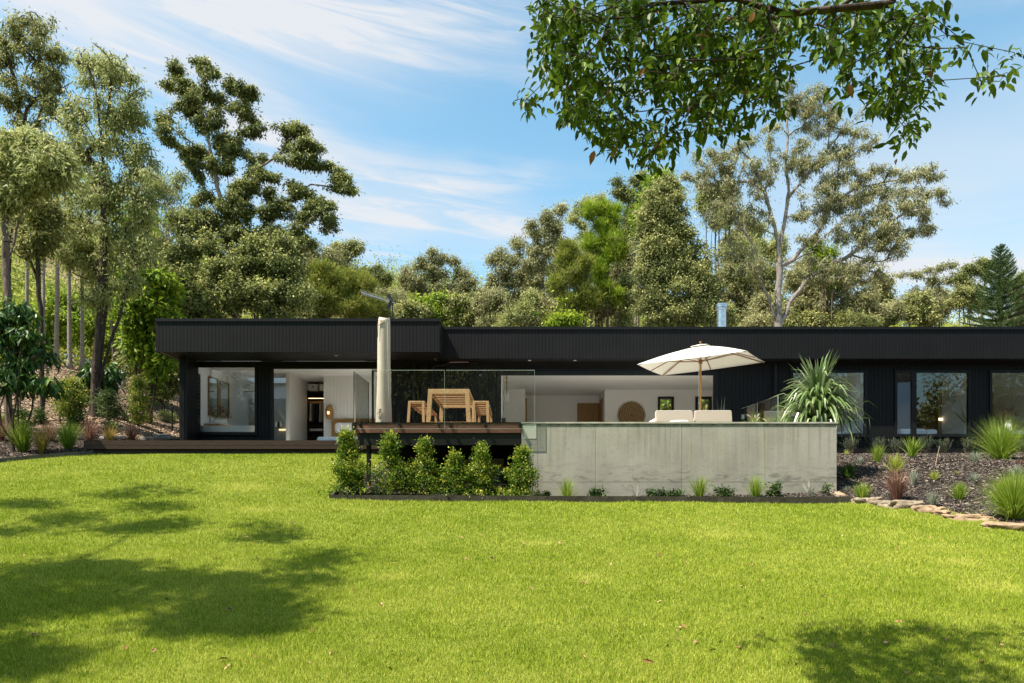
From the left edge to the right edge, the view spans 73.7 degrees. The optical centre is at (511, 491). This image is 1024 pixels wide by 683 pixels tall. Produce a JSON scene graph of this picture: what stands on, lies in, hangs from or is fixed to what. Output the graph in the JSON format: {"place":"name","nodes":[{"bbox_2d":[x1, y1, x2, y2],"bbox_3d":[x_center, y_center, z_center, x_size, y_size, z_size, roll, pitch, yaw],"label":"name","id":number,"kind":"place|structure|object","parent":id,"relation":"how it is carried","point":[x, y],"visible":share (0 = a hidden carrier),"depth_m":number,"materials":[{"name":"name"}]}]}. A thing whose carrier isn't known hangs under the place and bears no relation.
{"place":"outdoors","nodes":[
{"label":"outdoors","id":0,"kind":"place"},
{"bbox_2d":[0,253,1006,521],"bbox_3d":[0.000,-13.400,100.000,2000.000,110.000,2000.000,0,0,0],"label":"ground","id":1,"kind":"structure","parent":0,"point":[100,423],"depth_m":25.70,"materials":[{"name":"brown soil"}]},
{"bbox_2d":[0,196,75,418],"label":"gum tree","id":2,"kind":"object","parent":1,"relation":"on","point":[41,236],"visible":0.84,"depth_m":20.80,"materials":[{"name":"green plant"}]},
{"bbox_2d":[0,1,77,395],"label":"gum tree","id":3,"kind":"object","parent":1,"relation":"on","point":[50,78],"visible":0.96,"depth_m":23.95,"materials":[{"name":"green plant"}]},
{"bbox_2d":[0,118,88,434],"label":"gum tree","id":4,"kind":"object","parent":1,"relation":"on","point":[38,165],"visible":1,"depth_m":19.25,"materials":[{"name":"green plant"}]},
{"bbox_2d":[0,427,120,457],"bbox_3d":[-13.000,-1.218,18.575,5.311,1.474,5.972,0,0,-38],"label":"bark mulch","id":5,"kind":"object","parent":1,"relation":"on","point":[32,451],"visible":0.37,"depth_m":18.20,"materials":[{"name":"brown wood"}]},
{"bbox_2d":[0,416,52,451],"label":"grass clump","id":6,"kind":"object","parent":5,"relation":"on","point":[22,442],"visible":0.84,"depth_m":17.59,"materials":[{"name":"green plant"}]},
{"bbox_2d":[0,296,72,452],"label":"umbrella tree","id":7,"kind":"object","parent":5,"relation":"on","point":[24,340],"visible":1,"depth_m":17.46,"materials":[{"name":"green plant"}]},
{"bbox_2d":[51,417,85,448],"bbox_3d":[-12.007,-1.577,18.511,1.251,0.875,1.481,0,0,-29],"label":"grass clump","id":8,"kind":"object","parent":5,"relation":"on","point":[68,438],"visible":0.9,"depth_m":18.44,"materials":[{"name":"green plant"}]},
{"bbox_2d":[48,375,91,423],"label":"young tree","id":9,"kind":"object","parent":1,"relation":"on","point":[71,406],"visible":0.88,"depth_m":20.55,"materials":[{"name":"green plant"}]},
{"bbox_2d":[12,283,128,374],"bbox_3d":[-22.720,-8.360,36.294,7.923,5.665,4.046,0,0,0],"label":"leafy tree","id":10,"kind":"object","parent":1,"relation":"on","point":[50,316],"visible":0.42,"depth_m":35.47,"materials":[{"name":"green plant"}]},
{"bbox_2d":[0,239,143,378],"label":"hillside scrub","id":11,"kind":"object","parent":1,"relation":"on","point":[62,352],"visible":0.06,"depth_m":53.27,"materials":[{"name":"green plant"}]},
{"bbox_2d":[53,139,97,365],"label":"tree","id":12,"kind":"object","parent":1,"relation":"on","point":[56,319],"visible":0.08,"depth_m":29.43,"materials":[{"name":"plant"}]},
{"bbox_2d":[0,360,178,439],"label":"leaf litter","id":13,"kind":"object","parent":1,"relation":"on","point":[147,428],"visible":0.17,"depth_m":23.75,"materials":[{"name":"brown plant"}]},
{"bbox_2d":[65,169,113,369],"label":"tree","id":14,"kind":"object","parent":1,"relation":"on","point":[69,363],"visible":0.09,"depth_m":29.43,"materials":[{"name":"plant"}]},
{"bbox_2d":[68,361,126,403],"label":"umbrella tree","id":15,"kind":"object","parent":1,"relation":"on","point":[111,379],"visible":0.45,"depth_m":23.25,"materials":[{"name":"green plant"}]},
{"bbox_2d":[41,38,177,416],"bbox_3d":[-13.065,-8.486,22.090,4.642,12.061,3.095,0,0,0],"label":"gum tree","id":16,"kind":"object","parent":1,"relation":"on","point":[103,194],"visible":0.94,"depth_m":22.03,"materials":[{"name":"green plant"}]},
{"bbox_2d":[88,386,131,422],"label":"young tree","id":17,"kind":"object","parent":1,"relation":"on","point":[107,400],"visible":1,"depth_m":21.62,"materials":[{"name":"green plant"}]},
{"bbox_2d":[121,373,153,426],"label":"young tree","id":18,"kind":"object","parent":1,"relation":"on","point":[137,394],"visible":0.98,"depth_m":23.46,"materials":[{"name":"green plant"}]},
{"bbox_2d":[104,338,178,410],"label":"leafy tree","id":19,"kind":"object","parent":1,"relation":"on","point":[171,389],"visible":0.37,"depth_m":27.74,"materials":[{"name":"green plant"}]},
{"bbox_2d":[107,260,191,423],"bbox_3d":[-13.516,-5.590,25.404,3.254,6.336,2.671,0,0,0],"label":"leafy tree","id":20,"kind":"object","parent":1,"relation":"on","point":[136,325],"visible":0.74,"depth_m":25.09,"materials":[{"name":"green plant"}]},
{"bbox_2d":[113,163,193,266],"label":"gum tree","id":21,"kind":"object","parent":1,"relation":"on","point":[162,191],"visible":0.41,"depth_m":32.77,"materials":[{"name":"green plant"}]},
{"bbox_2d":[84,440,386,454],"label":"deck","id":22,"kind":"structure","parent":1,"relation":"on","point":[136,447],"depth_m":18.00,"materials":[{"name":"black wood"}]},
{"bbox_2d":[148,221,324,317],"bbox_3d":[-11.433,-6.399,27.349,7.715,8.805,3.272,0,0,0],"label":"leafy tree","id":23,"kind":"object","parent":1,"relation":"on","point":[274,262],"visible":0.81,"depth_m":27.09,"materials":[{"name":"green plant"}]},
{"bbox_2d":[151,53,365,317],"bbox_3d":[-11.156,-11.178,30.165,9.449,16.190,3.079,0,0,0],"label":"gum tree","id":24,"kind":"object","parent":1,"relation":"on","point":[301,154],"visible":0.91,"depth_m":29.79,"materials":[{"name":"green plant"}]},
{"bbox_2d":[300,235,348,280],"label":"gum tree","id":25,"kind":"object","parent":1,"relation":"on","point":[327,252],"visible":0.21,"depth_m":41.67,"materials":[{"name":"green plant"}]},
{"bbox_2d":[304,256,360,317],"bbox_3d":[-9.492,-7.894,35.972,3.518,9.177,2.772,0,0,0],"label":"casuarina","id":26,"kind":"object","parent":1,"relation":"on","point":[331,286],"visible":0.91,"depth_m":35.59,"materials":[{"name":"green plant"}]},
{"bbox_2d":[329,237,371,317],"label":"understorey tree","id":27,"kind":"object","parent":1,"relation":"on","point":[354,247],"visible":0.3,"depth_m":45.67,"materials":[{"name":"green plant"}]},
{"bbox_2d":[338,263,399,317],"bbox_3d":[-7.946,-7.971,37.114,4.149,9.754,2.971,0,0,0],"label":"casuarina","id":28,"kind":"object","parent":1,"relation":"on","point":[366,282],"visible":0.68,"depth_m":36.63,"materials":[{"name":"green plant"}]},
{"bbox_2d":[356,262,394,292],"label":"gum tree","id":29,"kind":"object","parent":1,"relation":"on","point":[386,278],"visible":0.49,"depth_m":43.89,"materials":[{"name":"green plant"}]},
{"bbox_2d":[385,291,435,317],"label":"understorey tree","id":30,"kind":"object","parent":1,"relation":"on","point":[414,309],"visible":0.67,"depth_m":38.62,"materials":[{"name":"green plant"}]},
{"bbox_2d":[354,422,520,486],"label":"terrace","id":31,"kind":"structure","parent":1,"relation":"on","point":[503,439],"depth_m":13.33,"materials":[{"name":"brown wood"}]},
{"bbox_2d":[376,317,391,421],"bbox_3d":[-2.691,-2.517,14.300,0.600,2.313,0.600,0,0,0],"label":"closed umbrella","id":32,"kind":"object","parent":31,"relation":"on","point":[383,408],"visible":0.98,"depth_m":14.16,"materials":[{"name":"beige fabric"}]},
{"bbox_2d":[426,389,475,421],"bbox_3d":[-1.312,-1.744,15.300,0.936,0.767,2.400,0,0,0],"label":"picnic table","id":33,"kind":"object","parent":31,"relation":"on","point":[458,398],"visible":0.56,"depth_m":14.58,"materials":[{"name":"brown wood"}]},
{"bbox_2d":[649,410,693,421],"bbox_3d":[3.821,-1.629,16.401,0.945,0.538,1.098,0,0,0],"label":"lounge chair","id":34,"kind":"object","parent":31,"relation":"on","point":[665,415],"visible":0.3,"depth_m":15.92,"materials":[{"name":"beige fabric"}]},
{"bbox_2d":[637,341,763,409],"bbox_3d":[4.960,-2.659,17.970,3.070,2.598,1.968,0,0,37],"label":"market umbrella","id":35,"kind":"object","parent":31,"relation":"on","point":[700,357],"visible":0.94,"depth_m":17.89,"materials":[{"name":"beige fabric"}]},
{"bbox_2d":[693,410,731,421],"bbox_3d":[4.728,-1.629,16.401,0.940,0.538,1.098,0,0,0],"label":"lounge chair","id":36,"kind":"object","parent":31,"relation":"on","point":[712,415],"visible":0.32,"depth_m":15.93,"materials":[{"name":"beige fabric"}]},
{"bbox_2d":[772,350,875,442],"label":"screw pine","id":37,"kind":"object","parent":31,"relation":"on","point":[816,400],"visible":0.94,"depth_m":14.32,"materials":[{"name":"green plant"}]},
{"bbox_2d":[394,240,482,298],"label":"gum tree","id":38,"kind":"object","parent":1,"relation":"on","point":[432,270],"visible":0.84,"depth_m":44.69,"materials":[{"name":"green plant"}]},
{"bbox_2d":[405,289,471,326],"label":"understorey tree","id":39,"kind":"object","parent":1,"relation":"on","point":[439,313],"visible":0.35,"depth_m":39.63,"materials":[{"name":"green plant"}]},
{"bbox_2d":[435,290,486,326],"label":"understorey tree","id":40,"kind":"object","parent":1,"relation":"on","point":[463,301],"visible":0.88,"depth_m":39.57,"materials":[{"name":"green plant"}]},
{"bbox_2d":[468,282,513,326],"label":"understorey tree","id":41,"kind":"object","parent":1,"relation":"on","point":[484,301],"visible":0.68,"depth_m":38.58,"materials":[{"name":"green plant"}]},
{"bbox_2d":[0,199,1004,409],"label":"hillside scrub","id":42,"kind":"object","parent":1,"relation":"on","point":[52,282],"visible":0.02,"depth_m":69.16,"materials":[{"name":"green plant"}]},
{"bbox_2d":[478,232,530,320],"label":"gum tree","id":43,"kind":"object","parent":1,"relation":"on","point":[508,276],"visible":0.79,"depth_m":41.72,"materials":[{"name":"green plant"}]},
{"bbox_2d":[489,281,546,326],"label":"understorey tree","id":44,"kind":"object","parent":1,"relation":"on","point":[529,299],"visible":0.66,"depth_m":37.56,"materials":[{"name":"green plant"}]},
{"bbox_2d":[516,296,565,326],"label":"understorey tree","id":45,"kind":"object","parent":1,"relation":"on","point":[544,304],"visible":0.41,"depth_m":37.61,"materials":[{"name":"green plant"}]},
{"bbox_2d":[516,199,571,302],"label":"gum tree","id":46,"kind":"object","parent":1,"relation":"on","point":[549,222],"visible":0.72,"depth_m":40.82,"materials":[{"name":"green plant"}]},
{"bbox_2d":[531,290,590,326],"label":"understorey tree","id":47,"kind":"object","parent":1,"relation":"on","point":[569,319],"visible":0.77,"depth_m":34.72,"materials":[{"name":"green plant"}]},
{"bbox_2d":[543,235,609,326],"bbox_3d":[3.362,-7.755,35.911,3.732,11.818,2.670,0,0,0],"label":"casuarina","id":48,"kind":"object","parent":1,"relation":"on","point":[574,274],"visible":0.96,"depth_m":35.73,"materials":[{"name":"green plant"}]},
{"bbox_2d":[339,470,836,496],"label":"planter soil","id":49,"kind":"structure","parent":1,"relation":"on","point":[789,495],"depth_m":13.28,"materials":[{"name":"brown soil"}]},
{"bbox_2d":[318,425,374,496],"bbox_3d":[-3.072,-0.557,12.691,1.045,1.431,0.796,0,0,0],"label":"shrub","id":50,"kind":"object","parent":49,"relation":"on","point":[351,475],"visible":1,"depth_m":12.66,"materials":[{"name":"green plant"}]},
{"bbox_2d":[363,428,415,494],"bbox_3d":[-2.300,-0.514,12.826,0.990,1.387,0.817,0,0,0],"label":"shrub","id":51,"kind":"object","parent":49,"relation":"on","point":[389,444],"visible":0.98,"depth_m":12.77,"materials":[{"name":"green plant"}]},
{"bbox_2d":[399,434,446,494],"bbox_3d":[-1.629,-0.464,12.887,0.831,1.275,0.702,0,0,26],"label":"shrub","id":52,"kind":"object","parent":49,"relation":"on","point":[424,454],"visible":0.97,"depth_m":12.80,"materials":[{"name":"green plant"}]},
{"bbox_2d":[432,446,480,496],"bbox_3d":[-1.060,-0.322,12.740,0.975,1.086,0.823,0,0,0],"label":"shrub","id":53,"kind":"object","parent":49,"relation":"on","point":[452,469],"visible":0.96,"depth_m":12.72,"materials":[{"name":"green plant"}]},
{"bbox_2d":[450,440,505,498],"bbox_3d":[-0.600,-0.396,12.880,1.100,1.274,0.866,0,0,-43],"label":"shrub","id":54,"kind":"object","parent":49,"relation":"on","point":[483,482],"visible":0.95,"depth_m":12.78,"materials":[{"name":"green plant"}]},
{"bbox_2d":[458,459,503,489],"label":"wall","id":55,"kind":"structure","parent":49,"relation":"on","point":[499,462],"depth_m":14.60,"materials":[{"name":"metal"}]},
{"bbox_2d":[492,443,543,495],"bbox_3d":[0.137,-0.326,12.806,1.046,1.193,0.846,0,0,0],"label":"shrub","id":56,"kind":"object","parent":49,"relation":"on","point":[524,464],"visible":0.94,"depth_m":12.71,"materials":[{"name":"green plant"}]},
{"bbox_2d":[155,318,1023,452],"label":"house","id":57,"kind":"structure","parent":1,"relation":"on","point":[555,374],"depth_m":20.32,"materials":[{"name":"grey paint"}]},
{"bbox_2d":[208,376,218,417],"bbox_3d":[-9.611,-3.056,21.971,0.040,1.271,0.735,0,0,0],"label":"wall mirror","id":58,"kind":"object","parent":57,"relation":"attached to","point":[213,391],"depth_m":21.98,"materials":[{"name":"gold mirror"}]},
{"bbox_2d":[219,381,229,418],"bbox_3d":[-9.611,-3.075,22.816,0.040,1.215,0.731,0,0,0],"label":"wall mirror","id":59,"kind":"object","parent":57,"relation":"attached to","point":[224,394],"depth_m":22.83,"materials":[{"name":"gold mirror"}]},
{"bbox_2d":[196,365,257,434],"bbox_3d":[-8.588,-2.744,20.332,2.055,2.090,0.135,0,0,0],"label":"window","id":60,"kind":"structure","parent":57,"relation":"in","point":[199,366],"depth_m":20.32,"materials":[{"name":"grey metal"}]},
{"bbox_2d":[201,417,254,431],"bbox_3d":[-8.777,-1.869,21.204,1.660,1.018,0.828,0,0,0],"label":"bathtub","id":61,"kind":"object","parent":57,"relation":"on","point":[251,428],"visible":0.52,"depth_m":20.82,"materials":[{"name":"white ceramic"}]},
{"bbox_2d":[244,391,285,439],"bbox_3d":[-8.566,-2.398,23.997,2.133,2.075,1.995,0,0,0],"label":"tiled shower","id":62,"kind":"object","parent":57,"relation":"on","point":[279,413],"visible":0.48,"depth_m":24.96,"materials":[{"name":"grey tile"}]},
{"bbox_2d":[307,382,323,439],"bbox_3d":[-6.908,-2.648,24.745,0.884,2.576,0.490,0,0,0],"label":"wardrobe","id":63,"kind":"object","parent":57,"relation":"on","point":[315,396],"visible":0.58,"depth_m":24.78,"materials":[{"name":"brown wood"}]},
{"bbox_2d":[317,419,375,439],"bbox_3d":[-5.082,-1.982,22.285,2.164,1.045,2.170,0,0,0],"label":"bed","id":64,"kind":"object","parent":57,"relation":"on","point":[337,424],"visible":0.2,"depth_m":23.32,"materials":[{"name":"fabric"}]},
{"bbox_2d":[617,400,645,421],"bbox_3d":[4.616,-2.963,26.369,1.134,1.145,0.042,0,0,0],"label":"woven wall hanging","id":65,"kind":"object","parent":57,"relation":"attached to","point":[631,411],"visible":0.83,"depth_m":26.36,"materials":[{"name":"brown wicker"}]},
{"bbox_2d":[791,370,868,436],"bbox_3d":[9.437,-2.632,20.332,2.324,1.986,0.135,0,0,0],"label":"window","id":66,"kind":"structure","parent":57,"relation":"in","point":[792,371],"depth_m":20.32,"materials":[{"name":"grey metal"}]},
{"bbox_2d":[917,379,938,433],"bbox_3d":[13.699,-2.535,22.530,0.756,2.350,0.060,0,0,0],"label":"window","id":67,"kind":"structure","parent":57,"relation":"in","point":[927,389],"depth_m":22.50,"materials":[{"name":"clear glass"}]},
{"bbox_2d":[894,370,972,436],"bbox_3d":[12.526,-2.632,20.332,2.316,1.986,0.135,0,0,0],"label":"window","id":68,"kind":"structure","parent":57,"relation":"in","point":[913,373],"depth_m":20.32,"materials":[{"name":"grey metal"}]},
{"bbox_2d":[329,486,850,503],"bbox_3d":[1.415,0.169,12.900,9.468,0.661,1.000,0,0,0],"label":"timber edging","id":69,"kind":"object","parent":1,"relation":"on","point":[706,499],"visible":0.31,"depth_m":12.40,"materials":[{"name":"grey wood"}]},
{"bbox_2d":[563,190,616,326],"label":"gum tree","id":70,"kind":"object","parent":1,"relation":"on","point":[573,217],"visible":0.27,"depth_m":45.78,"materials":[{"name":"green plant"}]},
{"bbox_2d":[576,194,632,326],"bbox_3d":[5.100,-9.018,36.893,3.213,14.183,2.737,0,0,37],"label":"casuarina","id":71,"kind":"object","parent":1,"relation":"on","point":[610,242],"visible":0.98,"depth_m":36.75,"materials":[{"name":"green plant"}]},
{"bbox_2d":[608,270,639,326],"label":"understorey tree","id":72,"kind":"object","parent":1,"relation":"on","point":[624,319],"visible":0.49,"depth_m":37.64,"materials":[{"name":"green plant"}]},
{"bbox_2d":[609,239,638,326],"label":"understorey tree","id":73,"kind":"object","parent":1,"relation":"on","point":[630,261],"visible":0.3,"depth_m":40.57,"materials":[{"name":"green plant"}]},
{"bbox_2d":[606,168,648,326],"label":"gum tree","id":74,"kind":"object","parent":1,"relation":"on","point":[621,191],"visible":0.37,"depth_m":43.78,"materials":[{"name":"green plant"}]},
{"bbox_2d":[618,165,686,319],"bbox_3d":[7.461,-9.585,36.039,3.695,15.438,2.431,0,0,0],"label":"leafy tree","id":75,"kind":"object","parent":1,"relation":"on","point":[648,182],"visible":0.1,"depth_m":35.70,"materials":[{"name":"green plant"}]},
{"bbox_2d":[521,422,837,495],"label":"concrete wall","id":76,"kind":"structure","parent":1,"relation":"on","point":[616,458],"depth_m":13.30,"materials":[{"name":"grey concrete"}]},
{"bbox_2d":[622,162,738,409],"bbox_3d":[7.856,-8.382,31.987,5.063,13.764,3.721,0,0,26],"label":"leafy tree","id":77,"kind":"object","parent":1,"relation":"on","point":[669,260],"visible":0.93,"depth_m":31.51,"materials":[{"name":"green plant"}]},
{"bbox_2d":[690,179,737,296],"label":"understorey tree","id":78,"kind":"object","parent":1,"relation":"on","point":[703,200],"visible":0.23,"depth_m":41.85,"materials":[{"name":"green plant"}]},
{"bbox_2d":[698,199,772,294],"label":"gum tree","id":79,"kind":"object","parent":1,"relation":"on","point":[745,243],"visible":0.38,"depth_m":39.84,"materials":[{"name":"green plant"}]},
{"bbox_2d":[714,205,756,323],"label":"understorey tree","id":80,"kind":"object","parent":1,"relation":"on","point":[743,224],"visible":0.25,"depth_m":43.73,"materials":[{"name":"green plant"}]},
{"bbox_2d":[714,259,772,325],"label":"understorey tree","id":81,"kind":"object","parent":1,"relation":"on","point":[737,296],"visible":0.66,"depth_m":39.64,"materials":[{"name":"green plant"}]},
{"bbox_2d":[734,297,784,326],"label":"understorey tree","id":82,"kind":"object","parent":1,"relation":"on","point":[759,320],"visible":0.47,"depth_m":36.64,"materials":[{"name":"green plant"}]},
{"bbox_2d":[739,290,784,323],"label":"understorey tree","id":83,"kind":"object","parent":1,"relation":"on","point":[761,299],"visible":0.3,"depth_m":37.74,"materials":[{"name":"green plant"}]},
{"bbox_2d":[748,228,801,297],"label":"understorey tree","id":84,"kind":"object","parent":1,"relation":"on","point":[771,250],"visible":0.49,"depth_m":41.59,"materials":[{"name":"green plant"}]},
{"bbox_2d":[782,299,832,326],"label":"understorey tree","id":85,"kind":"object","parent":1,"relation":"on","point":[811,319],"visible":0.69,"depth_m":36.64,"materials":[{"name":"green plant"}]},
{"bbox_2d":[677,78,960,326],"bbox_3d":[14.785,-10.800,33.062,13.543,18.481,3.181,0,0,0],"label":"gum tree","id":86,"kind":"object","parent":1,"relation":"on","point":[884,234],"visible":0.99,"depth_m":32.89,"materials":[{"name":"green plant"}]},
{"bbox_2d":[802,237,849,326],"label":"leafy tree","id":87,"kind":"object","parent":1,"relation":"on","point":[821,253],"visible":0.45,"depth_m":36.68,"materials":[{"name":"green plant"}]},
{"bbox_2d":[774,255,899,326],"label":"gum tree","id":88,"kind":"object","parent":1,"relation":"on","point":[812,298],"visible":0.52,"depth_m":37.51,"materials":[{"name":"green plant"}]},
{"bbox_2d":[829,293,886,326],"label":"understorey tree","id":89,"kind":"object","parent":1,"relation":"on","point":[848,318],"visible":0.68,"depth_m":36.60,"materials":[{"name":"green plant"}]},
{"bbox_2d":[875,294,910,326],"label":"understorey tree","id":90,"kind":"object","parent":1,"relation":"on","point":[897,308],"visible":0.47,"depth_m":40.50,"materials":[{"name":"green plant"}]},
{"bbox_2d":[897,289,943,326],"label":"understorey tree","id":91,"kind":"object","parent":1,"relation":"on","point":[921,312],"visible":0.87,"depth_m":43.63,"materials":[{"name":"green plant"}]},
{"bbox_2d":[889,259,959,326],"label":"gum tree","id":92,"kind":"object","parent":1,"relation":"on","point":[931,282],"visible":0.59,"depth_m":45.86,"materials":[{"name":"green plant"}]},
{"bbox_2d":[837,452,1023,522],"bbox_3d":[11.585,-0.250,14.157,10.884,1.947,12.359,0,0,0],"label":"bark mulch","id":93,"kind":"object","parent":1,"relation":"on","point":[931,457],"visible":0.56,"depth_m":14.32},
{"bbox_2d":[879,463,918,499],"bbox_3d":[6.849,-0.173,12.295,0.878,0.711,0.924,0,0,0],"label":"grass clump","id":94,"kind":"object","parent":93,"relation":"on","point":[897,484],"visible":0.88,"depth_m":12.20,"materials":[{"name":"brown plant"}]},
{"bbox_2d":[959,410,1023,460],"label":"grass clump","id":95,"kind":"object","parent":93,"relation":"on","point":[1000,446],"visible":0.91,"depth_m":16.60,"materials":[{"name":"green plant"}]},
{"bbox_2d":[967,466,1023,520],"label":"grass clump","id":96,"kind":"object","parent":93,"relation":"on","point":[1009,500],"visible":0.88,"depth_m":10.24,"materials":[{"name":"green plant"}]},
{"bbox_2d":[938,280,989,325],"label":"leafy tree","id":97,"kind":"object","parent":1,"relation":"on","point":[961,296],"visible":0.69,"depth_m":42.78,"materials":[{"name":"green plant"}]},
{"bbox_2d":[948,254,1023,326],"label":"gum tree","id":98,"kind":"object","parent":1,"relation":"on","point":[963,278],"visible":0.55,"depth_m":44.85,"materials":[{"name":"green plant"}]},
{"bbox_2d":[961,243,1023,326],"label":"conifer","id":99,"kind":"object","parent":1,"relation":"on","point":[1002,274],"visible":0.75,"depth_m":37.61,"materials":[{"name":"green plant"}]},
{"bbox_2d":[0,452,1023,682],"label":"lawn","id":100,"kind":"structure","parent":0,"point":[456,625],"depth_m":6.38,"materials":[{"name":"green plant"}]},
{"bbox_2d":[0,451,92,462],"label":"garden edging","id":101,"kind":"object","parent":100,"relation":"on","point":[10,459],"visible":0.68,"depth_m":16.94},
{"bbox_2d":[23,517,1008,673],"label":"fallen leaves","id":102,"kind":"object","parent":100,"relation":"on","point":[643,660],"visible":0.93,"depth_m":5.14,"materials":[{"name":"brown plant"}]},
{"bbox_2d":[511,0,1023,180],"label":"overhanging tree","id":103,"kind":"object","parent":100,"relation":"on","point":[702,22],"visible":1,"depth_m":3.35,"materials":[{"name":"green plant"}]},
{"bbox_2d":[0,0,1023,326],"label":"sky","id":104,"kind":"structure","parent":0,"point":[415,98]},
{"bbox_2d":[577,403,598,421],"bbox_3d":[3.123,-2.496,27.945,0.893,2.271,0.090,0,0,0],"label":"slatted door","id":105,"kind":"structure","parent":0,"point":[587,412],"depth_m":27.90,"materials":[{"name":"brown wood"}]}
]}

